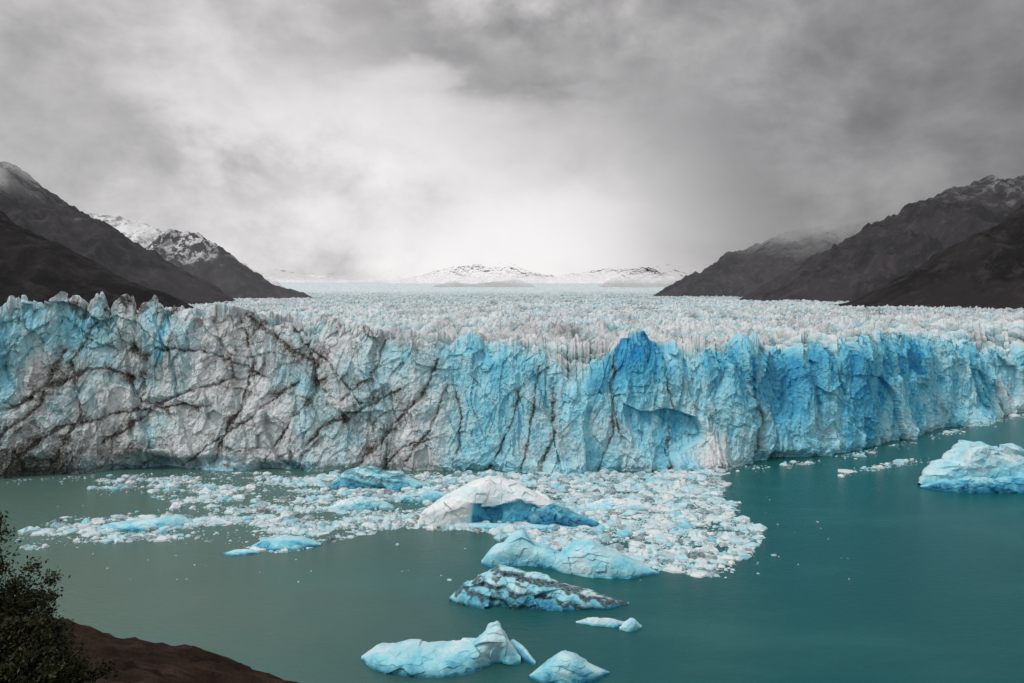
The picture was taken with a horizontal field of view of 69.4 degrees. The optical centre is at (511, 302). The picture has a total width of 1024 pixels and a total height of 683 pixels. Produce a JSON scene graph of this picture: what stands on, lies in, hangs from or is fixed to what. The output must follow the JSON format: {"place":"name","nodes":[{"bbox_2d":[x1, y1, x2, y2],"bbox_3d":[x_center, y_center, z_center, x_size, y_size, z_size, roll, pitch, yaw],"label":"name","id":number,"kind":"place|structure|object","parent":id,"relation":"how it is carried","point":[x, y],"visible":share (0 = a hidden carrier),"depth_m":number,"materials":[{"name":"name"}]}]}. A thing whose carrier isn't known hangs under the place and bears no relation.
{"place":"outdoors","nodes":[
{"label":"outdoors","id":0,"kind":"place"},
{"bbox_2d":[0,210,193,310],"bbox_3d":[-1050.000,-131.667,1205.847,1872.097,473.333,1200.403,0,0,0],"label":"mountain","id":1,"kind":"structure","parent":0,"point":[37,268],"depth_m":1219.86,"materials":[{"name":"grey stone"}]},
{"bbox_2d":[0,166,234,303],"bbox_3d":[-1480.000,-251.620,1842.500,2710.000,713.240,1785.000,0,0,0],"label":"mountain","id":2,"kind":"structure","parent":0,"point":[32,205],"depth_m":1899.34,"materials":[{"name":"grey stone"}]},
{"bbox_2d":[53,617,297,682],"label":"hillside","id":3,"kind":"structure","parent":0,"point":[136,659],"depth_m":26.86,"materials":[{"name":"brown soil"}]},
{"bbox_2d":[0,510,94,682],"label":"bush","id":4,"kind":"object","parent":3,"relation":"on","point":[11,604],"visible":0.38,"depth_m":15.76,"materials":[{"name":"green plant"}]},
{"bbox_2d":[0,587,117,682],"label":"bush","id":5,"kind":"object","parent":3,"relation":"on","point":[28,641],"visible":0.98,"depth_m":14.39,"materials":[{"name":"green plant"}]},
{"bbox_2d":[87,213,286,288],"bbox_3d":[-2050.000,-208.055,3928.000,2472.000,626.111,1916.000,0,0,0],"label":"snowy mountains","id":6,"kind":"structure","parent":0,"point":[143,234],"depth_m":3877.53,"materials":[{"name":"white snow"}]},
{"bbox_2d":[145,229,312,298],"bbox_3d":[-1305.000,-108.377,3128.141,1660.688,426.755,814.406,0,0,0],"label":"mountain","id":7,"kind":"structure","parent":0,"point":[199,255],"depth_m":3092.02,"materials":[{"name":"grey stone"}]},
{"bbox_2d":[279,278,671,281],"bbox_3d":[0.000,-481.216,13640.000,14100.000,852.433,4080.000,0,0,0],"label":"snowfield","id":8,"kind":"structure","parent":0,"point":[510,280],"depth_m":13072.16,"materials":[{"name":"white snow"}]},
{"bbox_2d":[433,281,534,286],"bbox_3d":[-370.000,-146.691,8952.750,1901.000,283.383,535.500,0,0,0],"label":"distant hill","id":9,"kind":"structure","parent":0,"point":[497,284],"depth_m":8938.42,"materials":[{"name":"white snow"}]},
{"bbox_2d":[0,280,1023,478],"bbox_3d":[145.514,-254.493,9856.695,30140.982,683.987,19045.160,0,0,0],"label":"glacier","id":10,"kind":"object","parent":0,"point":[569,378],"visible":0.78,"depth_m":381.14,"materials":[{"name":"blue ice"}]},
{"bbox_2d":[0,412,1023,682],"bbox_3d":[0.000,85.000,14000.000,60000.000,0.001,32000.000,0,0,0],"label":"lake","id":11,"kind":"structure","parent":0,"point":[922,586],"depth_m":221.91,"materials":[{"name":"liquid"}]},
{"bbox_2d":[97,514,193,530],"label":"iceberg","id":12,"kind":"object","parent":11,"relation":"on","point":[145,524],"visible":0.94,"depth_m":278.97,"materials":[{"name":"blue ice"}]},
{"bbox_2d":[223,549,258,555],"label":"iceberg","id":13,"kind":"object","parent":11,"relation":"on","point":[237,552],"visible":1,"depth_m":250.18,"materials":[{"name":"blue ice"}]},
{"bbox_2d":[251,536,320,550],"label":"iceberg","id":14,"kind":"object","parent":11,"relation":"on","point":[293,543],"visible":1,"depth_m":255.84,"materials":[{"name":"blue ice"}]},
{"bbox_2d":[330,496,387,510],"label":"iceberg","id":15,"kind":"object","parent":11,"relation":"on","point":[357,503],"visible":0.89,"depth_m":304.43,"materials":[{"name":"white ice"}]},
{"bbox_2d":[319,465,425,489],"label":"iceberg","id":16,"kind":"object","parent":11,"relation":"on","point":[364,476],"visible":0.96,"depth_m":337.96,"materials":[{"name":"blue ice"}]},
{"bbox_2d":[392,488,446,502],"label":"iceberg","id":17,"kind":"object","parent":11,"relation":"on","point":[419,496],"visible":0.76,"depth_m":316.45,"materials":[{"name":"blue ice"}]},
{"bbox_2d":[361,621,535,677],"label":"iceberg","id":18,"kind":"object","parent":11,"relation":"on","point":[491,644],"visible":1,"depth_m":172.84,"materials":[{"name":"blue ice"}]},
{"bbox_2d":[418,476,599,529],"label":"iceberg","id":19,"kind":"object","parent":11,"relation":"on","point":[493,500],"visible":0.94,"depth_m":283.41,"materials":[{"name":"white ice"}]},
{"bbox_2d":[7,414,1023,581],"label":"brash ice","id":20,"kind":"structure","parent":11,"relation":"on","point":[684,514],"depth_m":294.47,"materials":[{"name":"white ice"}]},
{"bbox_2d":[449,565,628,610],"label":"iceberg","id":21,"kind":"object","parent":11,"relation":"on","point":[512,588],"visible":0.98,"depth_m":207.31,"materials":[{"name":"blue ice"}]},
{"bbox_2d":[529,650,608,682],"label":"iceberg","id":22,"kind":"object","parent":11,"relation":"on","point":[564,666],"visible":0.99,"depth_m":166.15,"materials":[{"name":"blue ice"}]},
{"bbox_2d":[481,530,658,578],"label":"iceberg","id":23,"kind":"object","parent":11,"relation":"on","point":[589,557],"visible":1,"depth_m":235.02,"materials":[{"name":"blue ice"}]},
{"bbox_2d":[576,617,623,626],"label":"iceberg","id":24,"kind":"object","parent":11,"relation":"on","point":[602,622],"visible":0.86,"depth_m":195.46,"materials":[{"name":"white ice"}]},
{"bbox_2d":[586,497,650,510],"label":"iceberg","id":25,"kind":"object","parent":11,"relation":"on","point":[612,504],"visible":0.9,"depth_m":302.71,"materials":[{"name":"white ice"}]},
{"bbox_2d":[619,618,641,631],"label":"iceberg","id":26,"kind":"object","parent":11,"relation":"on","point":[630,624],"visible":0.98,"depth_m":192.35,"materials":[{"name":"ice"}]},
{"bbox_2d":[918,440,1023,493],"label":"iceberg","id":27,"kind":"object","parent":11,"relation":"on","point":[963,466],"visible":0.99,"depth_m":340.25,"materials":[{"name":"blue ice"}]},
{"bbox_2d":[0,0,1023,280],"label":"sky","id":28,"kind":"structure","parent":0,"point":[312,140],"materials":[{"name":"grey"}]},
{"bbox_2d":[389,275,677,283],"bbox_3d":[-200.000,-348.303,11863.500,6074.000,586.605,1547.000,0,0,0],"label":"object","id":29,"kind":"structure","parent":0,"point":[479,281],"depth_m":11725.25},
{"bbox_2d":[599,281,675,287],"bbox_3d":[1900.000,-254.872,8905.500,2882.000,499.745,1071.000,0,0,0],"label":"distant hill","id":30,"kind":"structure","parent":0,"point":[631,284],"depth_m":8799.18,"materials":[{"name":"white snow"}]},
{"bbox_2d":[653,236,838,296],"bbox_3d":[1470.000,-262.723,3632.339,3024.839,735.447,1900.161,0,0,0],"label":"mountain","id":31,"kind":"structure","parent":0,"point":[739,273],"depth_m":3602.91,"materials":[{"name":"grey stone"}]},
{"bbox_2d":[740,174,1023,301],"bbox_3d":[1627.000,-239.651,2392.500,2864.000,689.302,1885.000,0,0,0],"label":"mountain","id":32,"kind":"structure","parent":0,"point":[867,259],"depth_m":2323.71,"materials":[{"name":"grey stone"}]},
{"bbox_2d":[835,204,1023,308],"bbox_3d":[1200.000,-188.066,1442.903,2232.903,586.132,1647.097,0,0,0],"label":"mountain","id":33,"kind":"structure","parent":0,"point":[984,269],"depth_m":1416.74,"materials":[{"name":"grey stone"}]}
]}

